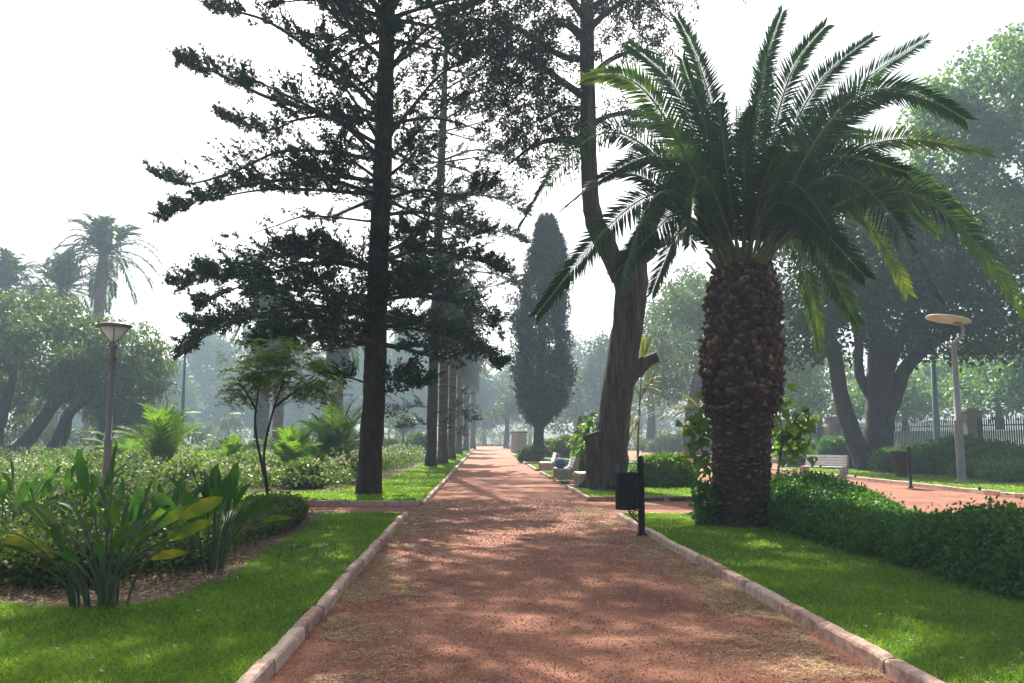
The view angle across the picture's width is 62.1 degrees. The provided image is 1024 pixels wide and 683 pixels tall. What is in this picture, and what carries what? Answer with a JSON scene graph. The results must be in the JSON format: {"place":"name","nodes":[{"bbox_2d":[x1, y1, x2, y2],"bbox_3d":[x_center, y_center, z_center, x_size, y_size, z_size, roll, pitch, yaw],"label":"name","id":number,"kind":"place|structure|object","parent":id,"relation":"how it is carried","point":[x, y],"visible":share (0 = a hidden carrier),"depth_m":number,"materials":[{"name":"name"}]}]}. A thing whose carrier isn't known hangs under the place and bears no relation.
{"place":"outdoors","nodes":[
{"label":"outdoors","id":0,"kind":"place"},
{"bbox_2d":[95,322,132,492],"bbox_3d":[-9.262,1.650,19.564,0.800,4.220,0.800,0,-6,-2],"label":"lantern post","id":1,"kind":"object","parent":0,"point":[113,332],"visible":0.89,"depth_m":19.55,"materials":[{"name":"grey metal"}]},
{"bbox_2d":[0,514,322,609],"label":"soil bed","id":2,"kind":"object","parent":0,"point":[275,538],"visible":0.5,"depth_m":8.82,"materials":[{"name":"brown soil"}]},
{"bbox_2d":[0,457,76,521],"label":"paddle leaf plant","id":3,"kind":"object","parent":2,"relation":"on","point":[51,474],"visible":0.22,"depth_m":13.03,"materials":[{"name":"green plant"}]},
{"bbox_2d":[0,480,92,528],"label":"paddle leaf plant","id":4,"kind":"object","parent":2,"relation":"on","point":[22,490],"visible":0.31,"depth_m":10.12,"materials":[{"name":"green plant"}]},
{"bbox_2d":[0,464,123,522],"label":"paddle leaf plant","id":5,"kind":"object","parent":2,"relation":"on","point":[68,478],"visible":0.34,"depth_m":11.66,"materials":[{"name":"green plant"}]},
{"bbox_2d":[0,535,133,588],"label":"shrub","id":6,"kind":"object","parent":2,"relation":"on","point":[33,575],"visible":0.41,"depth_m":8.50,"materials":[{"name":"green plant"}]},
{"bbox_2d":[15,462,128,516],"bbox_3d":[-6.989,2.514,13.780,1.799,1.119,1.582,0,-6,-2],"label":"paddle leaf plant","id":7,"kind":"object","parent":2,"relation":"on","point":[105,478],"visible":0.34,"depth_m":13.62,"materials":[{"name":"green plant"}]},
{"bbox_2d":[47,479,169,541],"bbox_3d":[-4.616,2.131,9.931,1.701,1.020,1.061,4,-7,-31],"label":"paddle leaf plant","id":8,"kind":"object","parent":2,"relation":"on","point":[139,505],"visible":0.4,"depth_m":10.02,"materials":[{"name":"green plant"}]},
{"bbox_2d":[0,442,222,610],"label":"paddle leaf plant","id":9,"kind":"object","parent":2,"relation":"on","point":[108,594],"visible":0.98,"depth_m":7.65,"materials":[{"name":"green plant"}]},
{"bbox_2d":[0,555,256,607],"bbox_3d":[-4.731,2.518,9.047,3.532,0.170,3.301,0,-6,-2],"label":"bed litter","id":10,"kind":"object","parent":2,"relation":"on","point":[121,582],"visible":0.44,"depth_m":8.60,"materials":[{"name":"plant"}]},
{"bbox_2d":[0,483,307,589],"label":"ground cover","id":11,"kind":"object","parent":2,"relation":"on","point":[37,533],"visible":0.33,"depth_m":9.55,"materials":[{"name":"green plant"}]},
{"bbox_2d":[109,520,210,571],"bbox_3d":[-4.193,2.438,10.032,1.406,0.639,1.243,0,-6,-2],"label":"shrub","id":12,"kind":"object","parent":2,"relation":"on","point":[171,528],"visible":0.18,"depth_m":9.84,"materials":[{"name":"green plant"}]},
{"bbox_2d":[125,467,203,512],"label":"paddle leaf plant","id":13,"kind":"object","parent":2,"relation":"on","point":[195,492],"visible":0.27,"depth_m":12.68,"materials":[{"name":"green plant"}]},
{"bbox_2d":[151,462,291,574],"bbox_3d":[-3.230,1.989,9.652,1.212,1.241,1.804,6,-9,-41],"label":"paddle leaf plant","id":14,"kind":"object","parent":2,"relation":"on","point":[225,488],"visible":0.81,"depth_m":9.68,"materials":[{"name":"green plant"}]},
{"bbox_2d":[219,491,312,536],"bbox_3d":[-4.104,2.902,14.278,1.391,0.718,4.141,0,-6,-2],"label":"sprawling shrub","id":15,"kind":"object","parent":2,"relation":"on","point":[294,508],"visible":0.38,"depth_m":13.97,"materials":[{"name":"green plant"}]},
{"bbox_2d":[0,511,401,682],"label":"lawn","id":16,"kind":"structure","parent":0,"point":[224,627],"depth_m":6.88,"materials":[{"name":"plant"}]},
{"bbox_2d":[11,461,424,493],"bbox_3d":[-33.231,6.519,44.484,57.400,0.001,47.400,0,-6,-2],"label":"soil bed","id":17,"kind":"object","parent":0,"point":[325,487],"visible":0.17,"depth_m":25.59,"materials":[{"name":"brown soil"}]},
{"bbox_2d":[0,277,109,450],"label":"pepper tree","id":18,"kind":"object","parent":17,"relation":"on","point":[21,325],"visible":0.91,"depth_m":45.34,"materials":[{"name":"green plant"}]},
{"bbox_2d":[3,422,210,449],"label":"hedge","id":19,"kind":"object","parent":17,"relation":"on","point":[195,436],"visible":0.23,"depth_m":60.68,"materials":[{"name":"green plant"}]},
{"bbox_2d":[39,312,180,450],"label":"pepper tree","id":20,"kind":"object","parent":17,"relation":"on","point":[130,373],"visible":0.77,"depth_m":47.29,"materials":[{"name":"green plant"}]},
{"bbox_2d":[83,430,149,454],"bbox_3d":[-15.912,4.589,35.207,4.386,1.872,3.580,3,-7,-24],"label":"palm","id":21,"kind":"object","parent":17,"relation":"on","point":[125,440],"visible":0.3,"depth_m":34.77,"materials":[{"name":"green plant"}]},
{"bbox_2d":[113,398,205,463],"bbox_3d":[-11.661,3.299,28.259,2.894,2.883,3.019,-6,-9,43],"label":"palm","id":22,"kind":"object","parent":17,"relation":"on","point":[163,436],"visible":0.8,"depth_m":28.04,"materials":[{"name":"green plant"}]},
{"bbox_2d":[156,452,220,488],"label":"leafy clump","id":23,"kind":"object","parent":17,"relation":"on","point":[195,459],"visible":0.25,"depth_m":24.91,"materials":[{"name":"green plant"}]},
{"bbox_2d":[0,440,425,490],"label":"flowering plants","id":24,"kind":"object","parent":17,"relation":"on","point":[32,473],"visible":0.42,"depth_m":25.23,"materials":[{"name":"green plant"}]},
{"bbox_2d":[1,442,425,474],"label":"pale blossoms","id":25,"kind":"object","parent":17,"relation":"on","point":[256,467],"visible":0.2,"depth_m":26.64,"materials":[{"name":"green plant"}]},
{"bbox_2d":[207,434,270,457],"bbox_3d":[-9.338,4.048,29.570,2.767,1.687,2.022,0,-6,-2],"label":"palm","id":26,"kind":"object","parent":17,"relation":"on","point":[230,445],"visible":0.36,"depth_m":29.25,"materials":[{"name":"green plant"}]},
{"bbox_2d":[130,465,386,491],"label":"edging plants","id":27,"kind":"object","parent":17,"relation":"on","point":[350,477],"visible":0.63,"depth_m":24.13,"materials":[{"name":"green plant"}]},
{"bbox_2d":[219,279,311,450],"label":"grey palm","id":28,"kind":"object","parent":17,"relation":"on","point":[263,417],"visible":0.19,"depth_m":60.89,"materials":[{"name":"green plant"}]},
{"bbox_2d":[238,288,313,449],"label":"grey palm","id":29,"kind":"object","parent":17,"relation":"on","point":[278,416],"visible":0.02,"depth_m":62.81,"materials":[{"name":"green plant"}]},
{"bbox_2d":[246,422,322,465],"bbox_3d":[-7.346,3.708,28.478,2.340,2.119,3.854,5,-8,-39],"label":"palm","id":30,"kind":"object","parent":17,"relation":"on","point":[290,445],"visible":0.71,"depth_m":28.12,"materials":[{"name":"green plant"}]},
{"bbox_2d":[281,456,330,488],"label":"leafy clump","id":31,"kind":"object","parent":17,"relation":"on","point":[317,468],"visible":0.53,"depth_m":25.18,"materials":[{"name":"green plant"}]},
{"bbox_2d":[269,396,385,459],"bbox_3d":[-6.567,3.432,30.776,3.768,3.180,5.271,0,-6,-2],"label":"palm","id":32,"kind":"object","parent":17,"relation":"on","point":[330,431],"visible":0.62,"depth_m":29.95,"materials":[{"name":"green plant"}]},
{"bbox_2d":[290,303,387,425],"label":"grey palm","id":33,"kind":"object","parent":17,"relation":"on","point":[336,357],"visible":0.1,"depth_m":59.27,"materials":[{"name":"green plant"}]},
{"bbox_2d":[41,446,471,505],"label":"lawn","id":34,"kind":"structure","parent":0,"point":[388,483],"depth_m":24.68,"materials":[{"name":"plant"}]},
{"bbox_2d":[0,247,59,438],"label":"tall palm","id":35,"kind":"object","parent":34,"relation":"on","point":[11,269],"visible":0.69,"depth_m":72.79,"materials":[{"name":"green plant"}]},
{"bbox_2d":[12,251,119,445],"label":"tall palm","id":36,"kind":"object","parent":34,"relation":"on","point":[67,278],"visible":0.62,"depth_m":78.57,"materials":[{"name":"green plant"}]},
{"bbox_2d":[41,213,161,445],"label":"tall palm","id":37,"kind":"object","parent":34,"relation":"on","point":[106,238],"visible":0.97,"depth_m":76.91,"materials":[{"name":"plant"}]},
{"bbox_2d":[4,425,424,447],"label":"hedge","id":38,"kind":"object","parent":34,"relation":"on","point":[242,436],"visible":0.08,"depth_m":110.32,"materials":[{"name":"green plant"}]},
{"bbox_2d":[141,0,516,494],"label":"norfolk pine","id":39,"kind":"object","parent":34,"relation":"on","point":[405,277],"visible":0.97,"depth_m":22.93,"materials":[{"name":"green plant"}]},
{"bbox_2d":[348,0,534,465],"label":"norfolk pine","id":40,"kind":"object","parent":34,"relation":"on","point":[433,412],"visible":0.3,"depth_m":45.09,"materials":[{"name":"green plant"}]},
{"bbox_2d":[402,247,489,463],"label":"row palm","id":41,"kind":"object","parent":34,"relation":"on","point":[442,454],"visible":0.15,"depth_m":47.62,"materials":[{"name":"plant"}]},
{"bbox_2d":[416,284,488,458],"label":"row palm","id":42,"kind":"object","parent":34,"relation":"on","point":[452,432],"visible":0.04,"depth_m":57.58,"materials":[{"name":"plant"}]},
{"bbox_2d":[455,321,492,453],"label":"row palm","id":43,"kind":"object","parent":34,"relation":"on","point":[460,371],"visible":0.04,"depth_m":75.54,"materials":[{"name":"plant"}]},
{"bbox_2d":[463,340,491,450],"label":"row palm","id":44,"kind":"object","parent":34,"relation":"on","point":[468,381],"visible":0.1,"depth_m":91.50,"materials":[{"name":"plant"}]},
{"bbox_2d":[469,352,495,448],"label":"row palm","id":45,"kind":"object","parent":34,"relation":"on","point":[477,367],"visible":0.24,"depth_m":111.35,"materials":[{"name":"plant"}]},
{"bbox_2d":[213,334,352,493],"bbox_3d":[-4.712,1.732,17.350,2.925,3.760,2.116,0,-6,-2],"label":"young tree","id":46,"kind":"object","parent":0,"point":[256,378],"visible":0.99,"depth_m":17.28,"materials":[{"name":"green plant"}]},
{"bbox_2d":[11,442,775,457],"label":"ground","id":47,"kind":"structure","parent":0,"point":[497,443],"depth_m":214.51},
{"bbox_2d":[127,356,208,433],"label":"tree","id":48,"kind":"object","parent":47,"relation":"on","point":[192,401],"visible":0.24,"depth_m":145.29,"materials":[{"name":"green plant"}]},
{"bbox_2d":[168,328,245,437],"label":"tree","id":49,"kind":"object","parent":47,"relation":"on","point":[206,355],"visible":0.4,"depth_m":168.77,"materials":[{"name":"green plant"}]},
{"bbox_2d":[202,364,272,440],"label":"tree","id":50,"kind":"object","parent":47,"relation":"on","point":[247,417],"visible":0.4,"depth_m":154.42,"materials":[{"name":"green plant"}]},
{"bbox_2d":[269,345,353,444],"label":"tree","id":51,"kind":"object","parent":47,"relation":"on","point":[291,412],"visible":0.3,"depth_m":164.61,"materials":[{"name":"green plant"}]},
{"bbox_2d":[321,333,363,430],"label":"tree","id":52,"kind":"object","parent":47,"relation":"on","point":[355,385],"visible":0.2,"depth_m":173.53,"materials":[{"name":"green plant"}]},
{"bbox_2d":[82,446,1023,682],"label":"kerb","id":53,"kind":"structure","parent":47,"relation":"on","point":[271,663],"depth_m":8.10,"materials":[{"name":"concrete"}]},
{"bbox_2d":[565,332,632,427],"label":"tree","id":54,"kind":"object","parent":47,"relation":"on","point":[579,358],"visible":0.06,"depth_m":189.90,"materials":[{"name":"green plant"}]},
{"bbox_2d":[629,371,688,437],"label":"tree","id":55,"kind":"object","parent":47,"relation":"on","point":[644,420],"visible":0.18,"depth_m":168.94,"materials":[{"name":"green plant"}]},
{"bbox_2d":[781,343,866,436],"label":"street tree","id":56,"kind":"object","parent":47,"relation":"on","point":[849,375],"visible":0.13,"depth_m":84.70,"materials":[{"name":"green plant"}]},
{"bbox_2d":[847,365,989,428],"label":"street tree","id":57,"kind":"object","parent":47,"relation":"on","point":[914,406],"visible":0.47,"depth_m":70.36,"materials":[{"name":"green plant"}]},
{"bbox_2d":[908,343,1001,415],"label":"street tree","id":58,"kind":"object","parent":47,"relation":"on","point":[941,368],"visible":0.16,"depth_m":82.44,"materials":[{"name":"green plant"}]},
{"bbox_2d":[0,0,1023,441],"label":"sky","id":59,"kind":"structure","parent":0,"point":[90,90],"materials":[{"name":"white"}]},
{"bbox_2d":[526,457,636,464],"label":"lawn","id":60,"kind":"structure","parent":0,"point":[568,459],"depth_m":55.14,"materials":[{"name":"plant"}]},
{"bbox_2d":[515,444,545,462],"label":"clipped bush","id":61,"kind":"object","parent":60,"relation":"on","point":[530,453],"visible":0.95,"depth_m":52.18,"materials":[{"name":"green plant"}]},
{"bbox_2d":[501,211,581,451],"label":"cypress tree","id":62,"kind":"object","parent":60,"relation":"on","point":[541,402],"visible":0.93,"depth_m":59.48,"materials":[{"name":"green plant"}]},
{"bbox_2d":[572,486,710,500],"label":"lawn","id":63,"kind":"structure","parent":0,"point":[662,499],"depth_m":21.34,"materials":[{"name":"plant"}]},
{"bbox_2d":[429,0,760,490],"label":"old cypress","id":64,"kind":"object","parent":63,"relation":"on","point":[607,444],"visible":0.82,"depth_m":25.66,"materials":[{"name":"plant"}]},
{"bbox_2d":[628,450,698,487],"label":"box hedge","id":65,"kind":"object","parent":63,"relation":"on","point":[665,469],"visible":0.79,"depth_m":25.70,"materials":[{"name":"green plant"}]},
{"bbox_2d":[266,445,1023,682],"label":"gravel path","id":66,"kind":"structure","parent":0,"point":[497,474],"depth_m":7.98,"materials":[{"name":"brown gravel"}]},
{"bbox_2d":[359,339,438,437],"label":"tree","id":67,"kind":"object","parent":66,"relation":"on","point":[393,355],"visible":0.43,"depth_m":160.19,"materials":[{"name":"green plant"}]},
{"bbox_2d":[448,363,518,443],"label":"tree","id":68,"kind":"object","parent":66,"relation":"on","point":[483,400],"visible":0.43,"depth_m":163.23,"materials":[{"name":"green plant"}]},
{"bbox_2d":[447,427,533,445],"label":"hedge","id":69,"kind":"object","parent":66,"relation":"on","point":[491,436],"visible":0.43,"depth_m":147.36,"materials":[{"name":"green plant"}]},
{"bbox_2d":[482,386,523,448],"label":"tree","id":70,"kind":"object","parent":66,"relation":"on","point":[508,405],"visible":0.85,"depth_m":117.16,"materials":[{"name":"green plant"}]},
{"bbox_2d":[544,330,641,435],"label":"tree","id":71,"kind":"object","parent":66,"relation":"on","point":[587,373],"visible":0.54,"depth_m":124.62,"materials":[{"name":"green plant"}]},
{"bbox_2d":[305,506,887,682],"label":"dry clippings","id":72,"kind":"object","parent":66,"relation":"on","point":[425,513],"visible":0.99,"depth_m":7.88,"materials":[{"name":"plant"}]},
{"bbox_2d":[614,455,646,536],"bbox_3d":[1.930,2.512,13.850,0.525,1.300,0.410,0,-6,-2],"label":"litter bin","id":73,"kind":"object","parent":66,"relation":"on","point":[629,491],"visible":1,"depth_m":13.75,"materials":[{"name":"black metal"}]},
{"bbox_2d":[638,260,709,439],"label":"broadleaf tree","id":74,"kind":"object","parent":66,"relation":"on","point":[651,429],"visible":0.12,"depth_m":90.64,"materials":[{"name":"green plant"}]},
{"bbox_2d":[631,270,835,454],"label":"weeping tree","id":75,"kind":"object","parent":66,"relation":"on","point":[684,302],"visible":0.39,"depth_m":66.76,"materials":[{"name":"green plant"}]},
{"bbox_2d":[800,454,848,478],"bbox_3d":[12.369,4.940,33.665,1.660,0.900,0.860,-5,-8,39],"label":"park bench","id":76,"kind":"object","parent":66,"relation":"on","point":[844,470],"visible":0.9,"depth_m":33.61,"materials":[{"name":"stone"}]},
{"bbox_2d":[889,446,912,487],"bbox_3d":[12.260,3.958,26.852,0.622,1.330,0.568,-5,-8,36],"label":"litter bin","id":77,"kind":"object","parent":66,"relation":"on","point":[901,461],"visible":1,"depth_m":26.74,"materials":[{"name":"black metal"}]},
{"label":"lawn","id":78,"kind":"structure","parent":66,"relation":"on","visible":0},
{"bbox_2d":[568,412,597,470],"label":"broad leaf plant","id":79,"kind":"object","parent":78,"relation":"on","point":[585,427],"visible":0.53,"depth_m":29.89,"materials":[{"name":"green plant"}]},
{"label":"lawn","id":80,"kind":"structure","parent":66,"relation":"on","visible":0},
{"bbox_2d":[629,334,662,457],"bbox_3d":[4.727,2.250,31.273,1.712,5.183,1.886,-1,-7,12],"label":"feathery sapling","id":81,"kind":"object","parent":80,"relation":"on","point":[635,422],"visible":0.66,"depth_m":31.17,"materials":[{"name":"green plant"}]},
{"bbox_2d":[517,4,1023,527],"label":"date palm","id":82,"kind":"object","parent":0,"point":[781,184],"visible":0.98,"depth_m":14.73,"materials":[{"name":"green plant"}]},
{"bbox_2d":[622,512,1023,682],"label":"lawn","id":83,"kind":"structure","parent":0,"point":[940,645],"depth_m":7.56,"materials":[{"name":"plant"}]},
{"bbox_2d":[675,391,712,488],"bbox_3d":[3.585,2.068,16.024,1.062,2.268,0.977,0,-6,-2],"label":"broad leaf plant","id":84,"kind":"object","parent":83,"relation":"on","point":[699,421],"visible":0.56,"depth_m":15.99,"materials":[{"name":"green plant"}]},
{"bbox_2d":[686,477,720,525],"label":"bush","id":85,"kind":"object","parent":83,"relation":"on","point":[700,499],"visible":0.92,"depth_m":14.56,"materials":[{"name":"green plant"}]},
{"bbox_2d":[771,383,828,473],"bbox_3d":[5.468,2.136,16.520,1.235,2.619,0.921,0,-6,-2],"label":"broad leaf plant","id":86,"kind":"object","parent":83,"relation":"on","point":[790,433],"visible":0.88,"depth_m":16.44,"materials":[{"name":"green plant"}]},
{"label":"soil bed","id":87,"kind":"structure","parent":83,"relation":"on","visible":0},
{"bbox_2d":[766,465,932,557],"bbox_3d":[5.339,2.663,13.488,2.471,1.278,6.247,0,-6,-2],"label":"leafy hedge","id":88,"kind":"object","parent":87,"relation":"on","point":[829,510],"visible":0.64,"depth_m":12.79,"materials":[{"name":"green plant"}]},
{"bbox_2d":[876,487,1023,601],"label":"leafy hedge","id":89,"kind":"object","parent":87,"relation":"on","point":[981,546],"visible":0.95,"depth_m":8.89,"materials":[{"name":"green plant"}]},
{"bbox_2d":[774,464,1023,492],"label":"lawn","id":90,"kind":"structure","parent":0,"point":[785,466],"depth_m":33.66,"materials":[{"name":"plant"}]},
{"bbox_2d":[811,433,853,468],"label":"bush","id":91,"kind":"object","parent":90,"relation":"on","point":[834,445],"visible":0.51,"depth_m":40.85,"materials":[{"name":"green plant"}]},
{"bbox_2d":[866,443,920,472],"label":"bush","id":92,"kind":"object","parent":90,"relation":"on","point":[880,459],"visible":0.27,"depth_m":36.05,"materials":[{"name":"green plant"}]},
{"bbox_2d":[772,164,1023,470],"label":"ficus tree","id":93,"kind":"object","parent":90,"relation":"on","point":[915,335],"visible":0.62,"depth_m":38.57,"materials":[{"name":"green plant"}]},
{"bbox_2d":[898,438,948,474],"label":"bush","id":94,"kind":"object","parent":90,"relation":"on","point":[919,456],"visible":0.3,"depth_m":33.77,"materials":[{"name":"green plant"}]},
{"bbox_2d":[894,417,953,446],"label":"iron railing","id":95,"kind":"object","parent":90,"relation":"on","point":[949,426],"visible":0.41,"depth_m":46.19,"materials":[{"name":"metal"}]},
{"bbox_2d":[930,353,940,440],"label":"utility pole","id":96,"kind":"object","parent":90,"relation":"on","point":[936,420],"visible":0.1,"depth_m":42.76,"materials":[{"name":"grey metal"}]},
{"bbox_2d":[863,22,1023,281],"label":"tall tree","id":97,"kind":"object","parent":90,"relation":"on","point":[998,130],"visible":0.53,"depth_m":51.97,"materials":[{"name":"green plant"}]},
{"bbox_2d":[925,314,971,482],"bbox_3d":[14.945,1.926,28.823,1.414,5.698,1.440,0,-6,-2],"label":"disc lamp","id":98,"kind":"object","parent":90,"relation":"on","point":[955,320],"visible":0.96,"depth_m":28.72,"materials":[{"name":"grey metal"}]},
{"bbox_2d":[926,433,987,475],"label":"bush","id":99,"kind":"object","parent":90,"relation":"on","point":[944,448],"visible":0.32,"depth_m":33.09,"materials":[{"name":"green plant"}]},
{"bbox_2d":[945,455,983,478],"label":"bush","id":100,"kind":"object","parent":90,"relation":"on","point":[972,465],"visible":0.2,"depth_m":31.13,"materials":[{"name":"green plant"}]},
{"bbox_2d":[961,408,983,437],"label":"brick pillar","id":101,"kind":"structure","parent":90,"relation":"on","point":[969,417],"depth_m":40.94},
{"bbox_2d":[943,324,1023,429],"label":"street tree","id":102,"kind":"object","parent":90,"relation":"on","point":[1008,391],"visible":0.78,"depth_m":62.76,"materials":[{"name":"green plant"}]},
{"bbox_2d":[954,438,1021,459],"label":"bush","id":103,"kind":"object","parent":90,"relation":"on","point":[989,446],"visible":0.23,"depth_m":32.20,"materials":[{"name":"green plant"}]},
{"bbox_2d":[974,455,1023,482],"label":"bush","id":104,"kind":"object","parent":90,"relation":"on","point":[1009,469],"visible":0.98,"depth_m":28.51,"materials":[{"name":"green plant"}]},
{"bbox_2d":[975,414,1023,446],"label":"iron railing","id":105,"kind":"object","parent":90,"relation":"on","point":[984,435],"visible":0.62,"depth_m":38.80,"materials":[{"name":"metal"}]},
{"bbox_2d":[977,443,1023,464],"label":"bush","id":106,"kind":"object","parent":90,"relation":"on","point":[1014,451],"visible":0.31,"depth_m":30.35,"materials":[{"name":"green plant"}]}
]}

